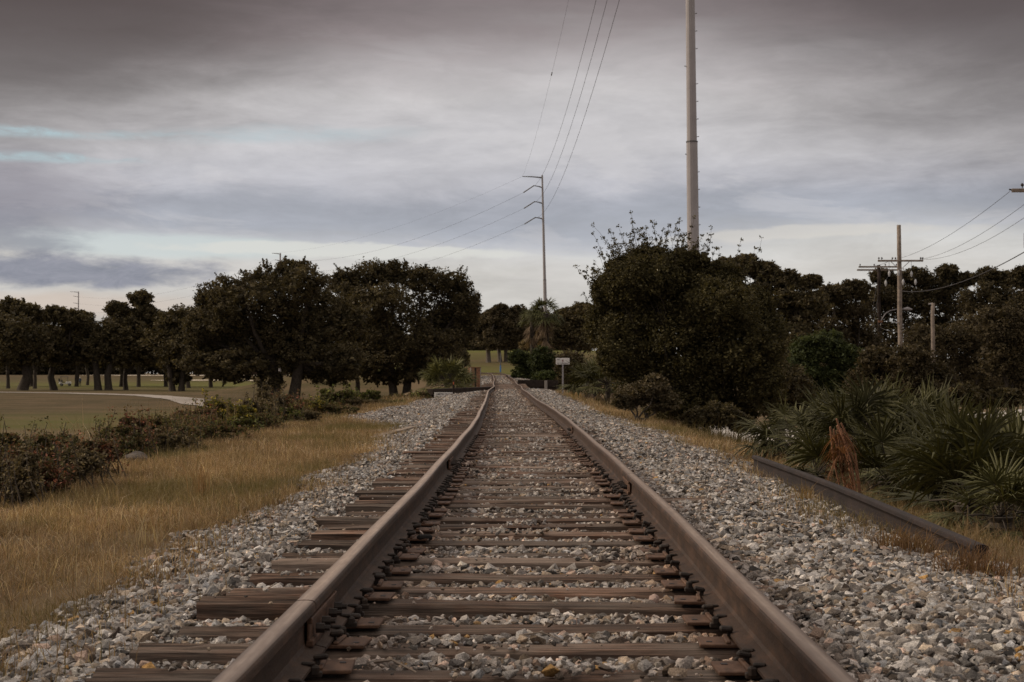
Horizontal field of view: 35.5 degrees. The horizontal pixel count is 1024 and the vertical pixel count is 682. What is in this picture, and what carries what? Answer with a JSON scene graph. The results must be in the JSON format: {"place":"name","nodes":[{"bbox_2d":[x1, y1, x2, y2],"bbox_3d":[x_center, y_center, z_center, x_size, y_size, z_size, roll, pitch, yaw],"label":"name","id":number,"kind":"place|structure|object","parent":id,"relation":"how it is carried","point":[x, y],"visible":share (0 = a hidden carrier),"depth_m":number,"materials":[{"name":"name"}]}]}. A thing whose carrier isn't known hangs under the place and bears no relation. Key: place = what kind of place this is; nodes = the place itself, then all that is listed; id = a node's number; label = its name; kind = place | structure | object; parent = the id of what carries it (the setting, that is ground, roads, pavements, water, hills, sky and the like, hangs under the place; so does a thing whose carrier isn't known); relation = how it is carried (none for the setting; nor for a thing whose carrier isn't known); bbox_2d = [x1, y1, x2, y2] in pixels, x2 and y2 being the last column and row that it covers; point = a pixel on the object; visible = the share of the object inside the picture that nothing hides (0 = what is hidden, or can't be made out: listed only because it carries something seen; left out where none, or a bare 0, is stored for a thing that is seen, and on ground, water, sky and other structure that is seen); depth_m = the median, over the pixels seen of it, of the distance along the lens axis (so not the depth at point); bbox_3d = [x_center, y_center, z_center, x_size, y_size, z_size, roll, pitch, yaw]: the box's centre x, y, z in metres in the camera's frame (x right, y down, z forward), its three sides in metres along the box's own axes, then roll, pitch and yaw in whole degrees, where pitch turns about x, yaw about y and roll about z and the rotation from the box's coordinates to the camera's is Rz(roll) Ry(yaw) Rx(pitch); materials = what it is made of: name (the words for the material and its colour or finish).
{"place":"outdoors","nodes":[
{"label":"outdoors","id":0,"kind":"place"},
{"bbox_2d":[11,392,234,405],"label":"golf path","id":1,"kind":"structure","parent":0,"point":[180,399],"depth_m":161.87,"materials":[{"name":"concrete"}]},
{"bbox_2d":[0,351,1023,668],"bbox_3d":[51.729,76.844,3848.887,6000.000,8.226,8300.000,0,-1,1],"label":"ground","id":2,"kind":"structure","parent":0,"point":[18,409],"depth_m":123.62,"materials":[{"name":"plant"}]},
{"bbox_2d":[0,434,51,511],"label":"bramble bush","id":3,"kind":"object","parent":2,"relation":"on","point":[20,479],"visible":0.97,"depth_m":13.56,"materials":[{"name":"green plant"}]},
{"bbox_2d":[0,295,58,390],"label":"oak tree","id":4,"kind":"object","parent":2,"relation":"on","point":[21,347],"visible":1,"depth_m":231.16,"materials":[{"name":"green plant"}]},
{"bbox_2d":[5,419,64,470],"bbox_3d":[-4.720,1.248,15.590,0.718,1.029,1.486,1,-1,-34],"label":"bramble bush","id":5,"kind":"object","parent":2,"relation":"on","point":[43,440],"visible":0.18,"depth_m":15.53,"materials":[{"name":"green plant"}]},
{"bbox_2d":[0,433,78,499],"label":"bramble bush","id":6,"kind":"object","parent":2,"relation":"on","point":[56,473],"visible":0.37,"depth_m":14.42,"materials":[{"name":"green plant"}]},
{"bbox_2d":[36,304,97,389],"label":"oak tree","id":7,"kind":"object","parent":2,"relation":"on","point":[67,343],"visible":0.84,"depth_m":236.12,"materials":[{"name":"green plant"}]},
{"bbox_2d":[42,434,118,488],"bbox_3d":[-4.471,1.348,16.100,0.844,0.850,1.839,0,-1,-23],"label":"bramble bush","id":8,"kind":"object","parent":2,"relation":"on","point":[87,461],"visible":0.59,"depth_m":15.92,"materials":[{"name":"green plant"}]},
{"bbox_2d":[64,428,128,478],"bbox_3d":[-4.692,1.387,17.512,1.315,0.875,0.684,-1,-2,41],"label":"bramble bush","id":9,"kind":"object","parent":2,"relation":"on","point":[113,450],"visible":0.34,"depth_m":17.38,"materials":[{"name":"green plant"}]},
{"bbox_2d":[77,288,163,389],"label":"oak tree","id":10,"kind":"object","parent":2,"relation":"on","point":[114,338],"visible":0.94,"depth_m":236.11,"materials":[{"name":"green plant"}]},
{"bbox_2d":[91,414,160,460],"bbox_3d":[-5.164,1.438,20.897,0.971,0.960,1.359,0,-1,1],"label":"bramble bush","id":11,"kind":"object","parent":2,"relation":"on","point":[129,445],"visible":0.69,"depth_m":20.97,"materials":[{"name":"green plant"}]},
{"bbox_2d":[105,404,158,452],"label":"bramble bush","id":12,"kind":"object","parent":2,"relation":"on","point":[140,424],"visible":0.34,"depth_m":22.39,"materials":[{"name":"green plant"}]},
{"bbox_2d":[107,341,161,389],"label":"oak tree","id":13,"kind":"object","parent":2,"relation":"on","point":[151,359],"visible":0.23,"depth_m":239.96,"materials":[{"name":"green plant"}]},
{"bbox_2d":[126,408,181,449],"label":"bramble bush","id":14,"kind":"object","parent":2,"relation":"on","point":[160,421],"visible":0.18,"depth_m":23.98,"materials":[{"name":"green plant"}]},
{"bbox_2d":[149,425,206,452],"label":"bramble bush","id":15,"kind":"object","parent":2,"relation":"on","point":[188,440],"visible":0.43,"depth_m":22.98,"materials":[{"name":"green plant"}]},
{"bbox_2d":[137,303,229,390],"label":"oak tree","id":16,"kind":"object","parent":2,"relation":"on","point":[167,342],"visible":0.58,"depth_m":221.92,"materials":[{"name":"green plant"}]},
{"bbox_2d":[188,388,233,421],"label":"bramble bush","id":17,"kind":"object","parent":2,"relation":"on","point":[219,403],"visible":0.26,"depth_m":30.93,"materials":[{"name":"green plant"}]},
{"bbox_2d":[196,419,251,442],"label":"bramble bush","id":18,"kind":"object","parent":2,"relation":"on","point":[208,429],"visible":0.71,"depth_m":26.37,"materials":[{"name":"green plant"}]},
{"bbox_2d":[201,394,257,431],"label":"bramble bush","id":19,"kind":"object","parent":2,"relation":"on","point":[247,411],"visible":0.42,"depth_m":31.02,"materials":[{"name":"green plant"}]},
{"bbox_2d":[239,391,280,422],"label":"bramble bush","id":20,"kind":"object","parent":2,"relation":"on","point":[256,404],"visible":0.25,"depth_m":32.95,"materials":[{"name":"green plant"}]},
{"bbox_2d":[251,407,285,428],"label":"bramble bush","id":21,"kind":"object","parent":2,"relation":"on","point":[266,418],"visible":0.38,"depth_m":31.79,"materials":[{"name":"green plant"}]},
{"bbox_2d":[251,377,287,421],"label":"bramble bush","id":22,"kind":"object","parent":2,"relation":"on","point":[263,393],"visible":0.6,"depth_m":35.94,"materials":[{"name":"green plant"}]},
{"bbox_2d":[171,255,374,399],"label":"oak tree","id":23,"kind":"object","parent":2,"relation":"on","point":[245,321],"visible":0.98,"depth_m":148.98,"materials":[{"name":"green plant"}]},
{"bbox_2d":[305,401,359,414],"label":"bramble bush","id":24,"kind":"object","parent":2,"relation":"on","point":[339,409],"visible":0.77,"depth_m":42.81,"materials":[{"name":"green plant"}]},
{"bbox_2d":[316,382,356,405],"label":"bramble bush","id":25,"kind":"object","parent":2,"relation":"on","point":[342,395],"visible":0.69,"depth_m":51.86,"materials":[{"name":"green plant"}]},
{"bbox_2d":[325,256,483,395],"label":"oak tree","id":26,"kind":"object","parent":2,"relation":"on","point":[454,315],"visible":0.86,"depth_m":163.95,"materials":[{"name":"green plant"}]},
{"bbox_2d":[409,355,475,392],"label":"palmetto","id":27,"kind":"object","parent":2,"relation":"on","point":[440,372],"visible":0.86,"depth_m":97.73,"materials":[{"name":"green plant"}]},
{"bbox_2d":[282,540,661,557],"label":"sleeper","id":28,"kind":"object","parent":2,"relation":"on","point":[420,551],"visible":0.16,"depth_m":8.44,"materials":[{"name":"brown wood"}]},
{"bbox_2d":[316,507,636,526],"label":"sleeper","id":29,"kind":"object","parent":2,"relation":"on","point":[338,520],"visible":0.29,"depth_m":10.24,"materials":[{"name":"brown wood"}]},
{"bbox_2d":[298,529,656,551],"bbox_3d":[0.137,1.162,8.914,2.652,0.230,0.212,0,-1,1],"label":"sleeper","id":30,"kind":"object","parent":2,"relation":"on","point":[346,545],"visible":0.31,"depth_m":8.85,"materials":[{"name":"brown wood"}]},
{"bbox_2d":[318,514,642,531],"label":"sleeper","id":31,"kind":"object","parent":2,"relation":"on","point":[637,523],"visible":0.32,"depth_m":9.84,"materials":[{"name":"brown wood"}]},
{"bbox_2d":[345,503,631,517],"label":"sleeper","id":32,"kind":"object","parent":2,"relation":"on","point":[458,514],"visible":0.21,"depth_m":10.82,"materials":[{"name":"brown wood"}]},
{"bbox_2d":[359,488,618,499],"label":"sleeper","id":33,"kind":"object","parent":2,"relation":"on","point":[380,497],"visible":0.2,"depth_m":12.23,"materials":[{"name":"brown wood"}]},
{"bbox_2d":[375,474,606,480],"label":"sleeper","id":34,"kind":"object","parent":2,"relation":"on","point":[454,477],"visible":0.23,"depth_m":14.21,"materials":[{"name":"brown wood"}]},
{"bbox_2d":[473,302,510,362],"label":"oak tree","id":35,"kind":"object","parent":2,"relation":"on","point":[488,334],"visible":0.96,"depth_m":281.49,"materials":[{"name":"green plant"}]},
{"bbox_2d":[85,651,899,681],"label":"sleeper","id":36,"kind":"object","parent":2,"relation":"on","point":[342,670],"visible":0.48,"depth_m":4.99,"materials":[{"name":"brown wood"}]},
{"bbox_2d":[249,559,756,586],"bbox_3d":[0.097,1.133,7.453,2.655,0.236,0.193,0,-1,1],"label":"sleeper","id":37,"kind":"object","parent":2,"relation":"on","point":[398,574],"visible":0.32,"depth_m":7.39,"materials":[{"name":"brown wood"}]},
{"bbox_2d":[129,625,879,664],"bbox_3d":[0.016,1.097,5.496,2.652,0.233,0.195,0,-1,1],"label":"sleeper","id":38,"kind":"object","parent":2,"relation":"on","point":[725,646],"visible":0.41,"depth_m":5.43,"materials":[{"name":"brown wood"}]},
{"bbox_2d":[495,304,527,361],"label":"oak tree","id":39,"kind":"object","parent":2,"relation":"on","point":[511,328],"visible":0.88,"depth_m":281.74,"materials":[{"name":"green plant"}]},
{"bbox_2d":[402,448,620,453],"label":"sleeper","id":40,"kind":"object","parent":2,"relation":"on","point":[471,450],"visible":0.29,"depth_m":19.00,"materials":[{"name":"brown wood"}]},
{"bbox_2d":[0,375,1023,681],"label":"ballast gravel","id":41,"kind":"structure","parent":2,"relation":"on","point":[938,631],"depth_m":7.31,"materials":[{"name":"gravel"}]},
{"bbox_2d":[748,455,988,561],"bbox_3d":[2.446,1.190,12.272,0.169,0.213,8.151,0,-1,1],"label":"spare rail","id":42,"kind":"object","parent":41,"relation":"on","point":[857,501],"visible":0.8,"depth_m":11.04,"materials":[{"name":"metal"}]},
{"bbox_2d":[854,517,957,557],"bbox_3d":[2.024,1.046,8.620,0.792,0.314,0.780,-1,-1,28],"label":"grass tuft","id":43,"kind":"object","parent":41,"relation":"on","point":[902,542],"visible":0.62,"depth_m":8.61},
{"bbox_2d":[0,379,1023,681],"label":"dry grass","id":44,"kind":"structure","parent":2,"relation":"on","point":[224,465],"depth_m":13.12,"materials":[{"name":"plant"}]},
{"bbox_2d":[354,485,672,497],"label":"sleeper","id":45,"kind":"object","parent":2,"relation":"on","point":[397,492],"visible":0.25,"depth_m":12.69,"materials":[{"name":"brown wood"}]},
{"bbox_2d":[271,544,766,572],"bbox_3d":[0.118,1.133,7.968,2.652,0.236,0.216,0,-1,1],"label":"sleeper","id":46,"kind":"object","parent":2,"relation":"on","point":[293,565],"visible":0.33,"depth_m":7.89,"materials":[{"name":"brown wood"}]},
{"bbox_2d":[372,474,666,487],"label":"sleeper","id":47,"kind":"object","parent":2,"relation":"on","point":[413,483],"visible":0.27,"depth_m":13.70,"materials":[{"name":"brown wood"}]},
{"bbox_2d":[196,586,844,621],"bbox_3d":[0.040,1.095,6.444,2.647,0.236,0.199,0,-1,3],"label":"sleeper","id":48,"kind":"object","parent":2,"relation":"on","point":[234,607],"visible":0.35,"depth_m":6.39,"materials":[{"name":"brown wood"}]},
{"bbox_2d":[506,348,534,378],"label":"shrub","id":49,"kind":"object","parent":2,"relation":"on","point":[517,358],"visible":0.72,"depth_m":149.40,"materials":[{"name":"green plant"}]},
{"bbox_2d":[387,468,653,475],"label":"sleeper","id":50,"kind":"object","parent":2,"relation":"on","point":[420,473],"visible":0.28,"depth_m":15.11,"materials":[{"name":"brown wood"}]},
{"bbox_2d":[212,372,494,681],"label":"rail","id":51,"kind":"object","parent":50,"relation":"on","point":[288,644],"visible":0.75,"depth_m":5.93,"materials":[{"name":"metal"}]},
{"bbox_2d":[491,373,856,681],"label":"rail","id":52,"kind":"object","parent":50,"relation":"on","point":[777,643],"visible":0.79,"depth_m":6.05,"materials":[{"name":"metal"}]},
{"bbox_2d":[226,572,816,599],"bbox_3d":[0.089,1.121,6.969,2.651,0.236,0.230,0,-1,0],"label":"sleeper","id":53,"kind":"object","parent":2,"relation":"on","point":[560,593],"visible":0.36,"depth_m":6.91,"materials":[{"name":"brown wood"}]},
{"bbox_2d":[345,496,700,512],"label":"sleeper","id":54,"kind":"object","parent":2,"relation":"on","point":[360,507],"visible":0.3,"depth_m":11.25,"materials":[{"name":"brown wood"}]},
{"bbox_2d":[311,520,742,540],"bbox_3d":[0.150,1.168,9.354,2.652,0.236,0.220,0,-1,1],"label":"sleeper","id":55,"kind":"object","parent":2,"relation":"on","point":[358,534],"visible":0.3,"depth_m":9.27,"materials":[{"name":"brown wood"}]},
{"bbox_2d":[172,604,883,640],"bbox_3d":[0.068,1.112,5.997,2.652,0.234,0.216,0,-1,0],"label":"sleeper","id":56,"kind":"object","parent":2,"relation":"on","point":[371,627],"visible":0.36,"depth_m":5.96,"materials":[{"name":"brown wood"}]},
{"bbox_2d":[412,452,644,459],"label":"sleeper","id":57,"kind":"object","parent":2,"relation":"on","point":[488,457],"visible":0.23,"depth_m":18.00,"materials":[{"name":"brown wood"}]},
{"bbox_2d":[395,470,661,478],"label":"sleeper","id":58,"kind":"object","parent":2,"relation":"on","point":[585,476],"visible":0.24,"depth_m":14.61,"materials":[{"name":"brown wood"}]},
{"bbox_2d":[518,307,539,371],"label":"cabbage palm","id":59,"kind":"object","parent":2,"relation":"on","point":[531,342],"visible":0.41,"depth_m":149.83,"materials":[{"name":"green plant"}]},
{"bbox_2d":[373,478,685,490],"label":"sleeper","id":60,"kind":"object","parent":2,"relation":"on","point":[599,485],"visible":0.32,"depth_m":13.22,"materials":[{"name":"brown wood"}]},
{"bbox_2d":[354,490,712,503],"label":"sleeper","id":61,"kind":"object","parent":2,"relation":"on","point":[614,497],"visible":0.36,"depth_m":11.71,"materials":[{"name":"brown wood"}]},
{"bbox_2d":[522,175,546,311],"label":"transmission pole","id":62,"kind":"object","parent":2,"relation":"on","point":[544,267],"visible":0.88,"depth_m":300.18,"materials":[{"name":"metal"}]},
{"bbox_2d":[523,297,563,353],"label":"cabbage palm","id":63,"kind":"object","parent":2,"relation":"on","point":[545,323],"visible":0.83,"depth_m":137.56,"materials":[{"name":"green plant"}]},
{"bbox_2d":[524,345,565,379],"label":"shrub","id":64,"kind":"object","parent":2,"relation":"on","point":[540,360],"visible":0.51,"depth_m":134.19,"materials":[{"name":"green plant"}]},
{"bbox_2d":[541,301,595,390],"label":"oak tree","id":65,"kind":"object","parent":2,"relation":"on","point":[565,331],"visible":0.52,"depth_m":149.00,"materials":[{"name":"green plant"}]},
{"bbox_2d":[552,348,590,391],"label":"shrub","id":66,"kind":"object","parent":2,"relation":"on","point":[575,355],"visible":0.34,"depth_m":117.54,"materials":[{"name":"green plant"}]},
{"bbox_2d":[557,354,624,402],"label":"palmetto","id":67,"kind":"object","parent":2,"relation":"on","point":[577,381],"visible":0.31,"depth_m":67.69,"materials":[{"name":"green plant"}]},
{"bbox_2d":[574,355,626,404],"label":"palmetto","id":68,"kind":"object","parent":2,"relation":"on","point":[594,373],"visible":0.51,"depth_m":63.81,"materials":[{"name":"green plant"}]},
{"bbox_2d":[610,373,683,421],"bbox_3d":[2.806,1.340,33.088,1.504,1.377,0.885,0,-1,14],"label":"shrub","id":69,"kind":"object","parent":2,"relation":"on","point":[653,389],"visible":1,"depth_m":32.91,"materials":[{"name":"green plant"}]},
{"bbox_2d":[557,210,797,431],"bbox_3d":[3.809,-0.267,36.766,5.508,5.528,2.988,0,-1,1],"label":"bush","id":70,"kind":"object","parent":2,"relation":"on","point":[645,314],"visible":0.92,"depth_m":36.36,"materials":[{"name":"green plant"}]},
{"bbox_2d":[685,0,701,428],"bbox_3d":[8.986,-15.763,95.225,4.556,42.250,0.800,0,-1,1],"label":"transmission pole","id":71,"kind":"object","parent":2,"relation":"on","point":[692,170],"visible":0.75,"depth_m":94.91,"materials":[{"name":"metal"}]},
{"bbox_2d":[677,400,754,440],"bbox_3d":[4.217,1.956,32.928,1.636,1.502,0.830,0,-1,1],"label":"shrub","id":72,"kind":"object","parent":2,"relation":"on","point":[714,409],"visible":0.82,"depth_m":32.79,"materials":[{"name":"green plant"}]},
{"bbox_2d":[727,388,827,466],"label":"palmetto","id":73,"kind":"object","parent":2,"relation":"on","point":[764,431],"visible":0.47,"depth_m":19.39,"materials":[{"name":"green plant"}]},
{"bbox_2d":[720,253,843,439],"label":"background tree","id":74,"kind":"object","parent":2,"relation":"on","point":[804,307],"visible":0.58,"depth_m":77.40,"materials":[{"name":"green plant"}]},
{"bbox_2d":[758,349,817,454],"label":"thicket","id":75,"kind":"object","parent":2,"relation":"on","point":[793,380],"visible":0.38,"depth_m":45.60,"materials":[{"name":"green plant"}]},
{"bbox_2d":[759,418,868,490],"bbox_3d":[2.920,1.400,15.748,1.280,1.324,1.257,0,-1,1],"label":"palmetto","id":76,"kind":"object","parent":2,"relation":"on","point":[815,451],"visible":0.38,"depth_m":15.58,"materials":[{"name":"green plant"}]},
{"bbox_2d":[769,384,862,477],"bbox_3d":[3.852,1.407,18.467,1.774,1.847,1.816,1,-1,-24],"label":"palmetto","id":77,"kind":"object","parent":2,"relation":"on","point":[797,412],"visible":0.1,"depth_m":18.45,"materials":[{"name":"green plant"}]},
{"bbox_2d":[785,328,864,414],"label":"shrub","id":78,"kind":"object","parent":2,"relation":"on","point":[834,351],"visible":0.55,"depth_m":69.26,"materials":[{"name":"green plant"}]},
{"bbox_2d":[819,418,864,493],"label":"dead palmetto","id":79,"kind":"object","parent":2,"relation":"on","point":[844,441],"visible":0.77,"depth_m":13.55,"materials":[{"name":"brown plant"}]},
{"bbox_2d":[771,369,927,488],"bbox_3d":[3.657,1.266,17.130,1.872,1.934,2.001,1,-1,-39],"label":"palmetto","id":80,"kind":"object","parent":2,"relation":"on","point":[868,403],"visible":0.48,"depth_m":17.06,"materials":[{"name":"green plant"}]},
{"bbox_2d":[813,278,890,400],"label":"background tree","id":81,"kind":"object","parent":2,"relation":"on","point":[849,311],"visible":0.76,"depth_m":111.20,"materials":[{"name":"green plant"}]},
{"bbox_2d":[793,370,973,482],"bbox_3d":[4.123,1.357,17.826,2.126,2.108,1.917,0,-1,21],"label":"palmetto","id":82,"kind":"object","parent":2,"relation":"on","point":[906,401],"visible":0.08,"depth_m":17.87,"materials":[{"name":"green plant"}]},
{"bbox_2d":[857,264,911,339],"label":"wooden pole","id":83,"kind":"object","parent":2,"relation":"on","point":[878,270],"visible":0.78,"depth_m":119.61,"materials":[{"name":"brown wood"}]},
{"bbox_2d":[821,406,949,504],"bbox_3d":[3.462,1.356,14.487,1.327,1.603,1.493,-1,-1,30],"label":"palmetto","id":84,"kind":"object","parent":2,"relation":"on","point":[869,449],"visible":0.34,"depth_m":14.40,"materials":[{"name":"green plant"}]},
{"bbox_2d":[842,339,957,402],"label":"shrub","id":85,"kind":"object","parent":2,"relation":"on","point":[917,359],"visible":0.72,"depth_m":61.52,"materials":[{"name":"green plant"}]},
{"bbox_2d":[860,265,939,348],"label":"background tree","id":86,"kind":"object","parent":2,"relation":"on","point":[917,303],"visible":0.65,"depth_m":120.61,"materials":[{"name":"green plant"}]},
{"bbox_2d":[878,225,922,347],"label":"wooden pole","id":87,"kind":"object","parent":2,"relation":"on","point":[900,281],"visible":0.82,"depth_m":104.61,"materials":[{"name":"brown wood"}]},
{"bbox_2d":[866,415,980,511],"bbox_3d":[3.696,1.362,13.783,1.396,1.524,1.129,1,-1,-25],"label":"palmetto","id":88,"kind":"object","parent":2,"relation":"on","point":[905,478],"visible":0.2,"depth_m":13.80,"materials":[{"name":"green plant"}]},
{"bbox_2d":[855,389,1013,520],"bbox_3d":[4.171,1.415,15.303,1.836,1.988,1.949,0,-1,1],"label":"palmetto","id":89,"kind":"object","parent":2,"relation":"on","point":[940,412],"visible":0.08,"depth_m":15.23,"materials":[{"name":"green plant"}]},
{"bbox_2d":[903,263,976,341],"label":"background tree","id":90,"kind":"object","parent":2,"relation":"on","point":[947,274],"visible":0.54,"depth_m":121.57,"materials":[{"name":"green plant"}]},
{"bbox_2d":[898,370,985,485],"bbox_3d":[4.695,1.225,18.474,2.100,1.811,2.150,0,-1,1],"label":"palmetto","id":91,"kind":"object","parent":2,"relation":"on","point":[929,399],"visible":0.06,"depth_m":18.42,"materials":[{"name":"green plant"}]},
{"bbox_2d":[861,386,1023,530],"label":"palmetto","id":92,"kind":"object","parent":2,"relation":"on","point":[963,449],"visible":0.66,"depth_m":12.15,"materials":[{"name":"green plant"}]},
{"bbox_2d":[901,313,1004,412],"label":"background tree","id":93,"kind":"object","parent":2,"relation":"on","point":[958,344],"visible":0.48,"depth_m":93.62,"materials":[{"name":"green plant"}]},
{"bbox_2d":[888,407,1023,512],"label":"palmetto","id":94,"kind":"object","parent":2,"relation":"on","point":[930,486],"visible":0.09,"depth_m":13.66,"materials":[{"name":"green plant"}]},
{"bbox_2d":[903,529,1023,579],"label":"grass tuft","id":95,"kind":"object","parent":2,"relation":"on","point":[969,563],"visible":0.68,"depth_m":7.82,"materials":[{"name":"plant"}]},
{"bbox_2d":[909,405,1023,537],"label":"palmetto","id":96,"kind":"object","parent":2,"relation":"on","point":[1018,427],"visible":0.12,"depth_m":13.01,"materials":[{"name":"green plant"}]},
{"bbox_2d":[919,447,1023,543],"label":"palmetto","id":97,"kind":"object","parent":2,"relation":"on","point":[1010,483],"visible":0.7,"depth_m":11.13,"materials":[{"name":"green plant"}]},
{"bbox_2d":[936,381,1023,415],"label":"thicket","id":98,"kind":"object","parent":2,"relation":"on","point":[962,389],"visible":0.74,"depth_m":61.25,"materials":[{"name":"green plant"}]},
{"bbox_2d":[955,266,1022,418],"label":"background tree","id":99,"kind":"object","parent":2,"relation":"on","point":[991,284],"visible":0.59,"depth_m":114.42,"materials":[{"name":"green plant"}]},
{"bbox_2d":[970,303,1023,413],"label":"background tree","id":100,"kind":"object","parent":2,"relation":"on","point":[1004,347],"visible":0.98,"depth_m":87.58,"materials":[{"name":"green plant"}]},
{"bbox_2d":[1002,265,1023,354],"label":"background tree","id":101,"kind":"object","parent":2,"relation":"on","point":[1016,276],"visible":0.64,"depth_m":109.26,"materials":[{"name":"green plant"}]},
{"bbox_2d":[0,0,1023,372],"label":"sky","id":102,"kind":"structure","parent":0,"point":[160,147],"materials":[{"name":"grey"}]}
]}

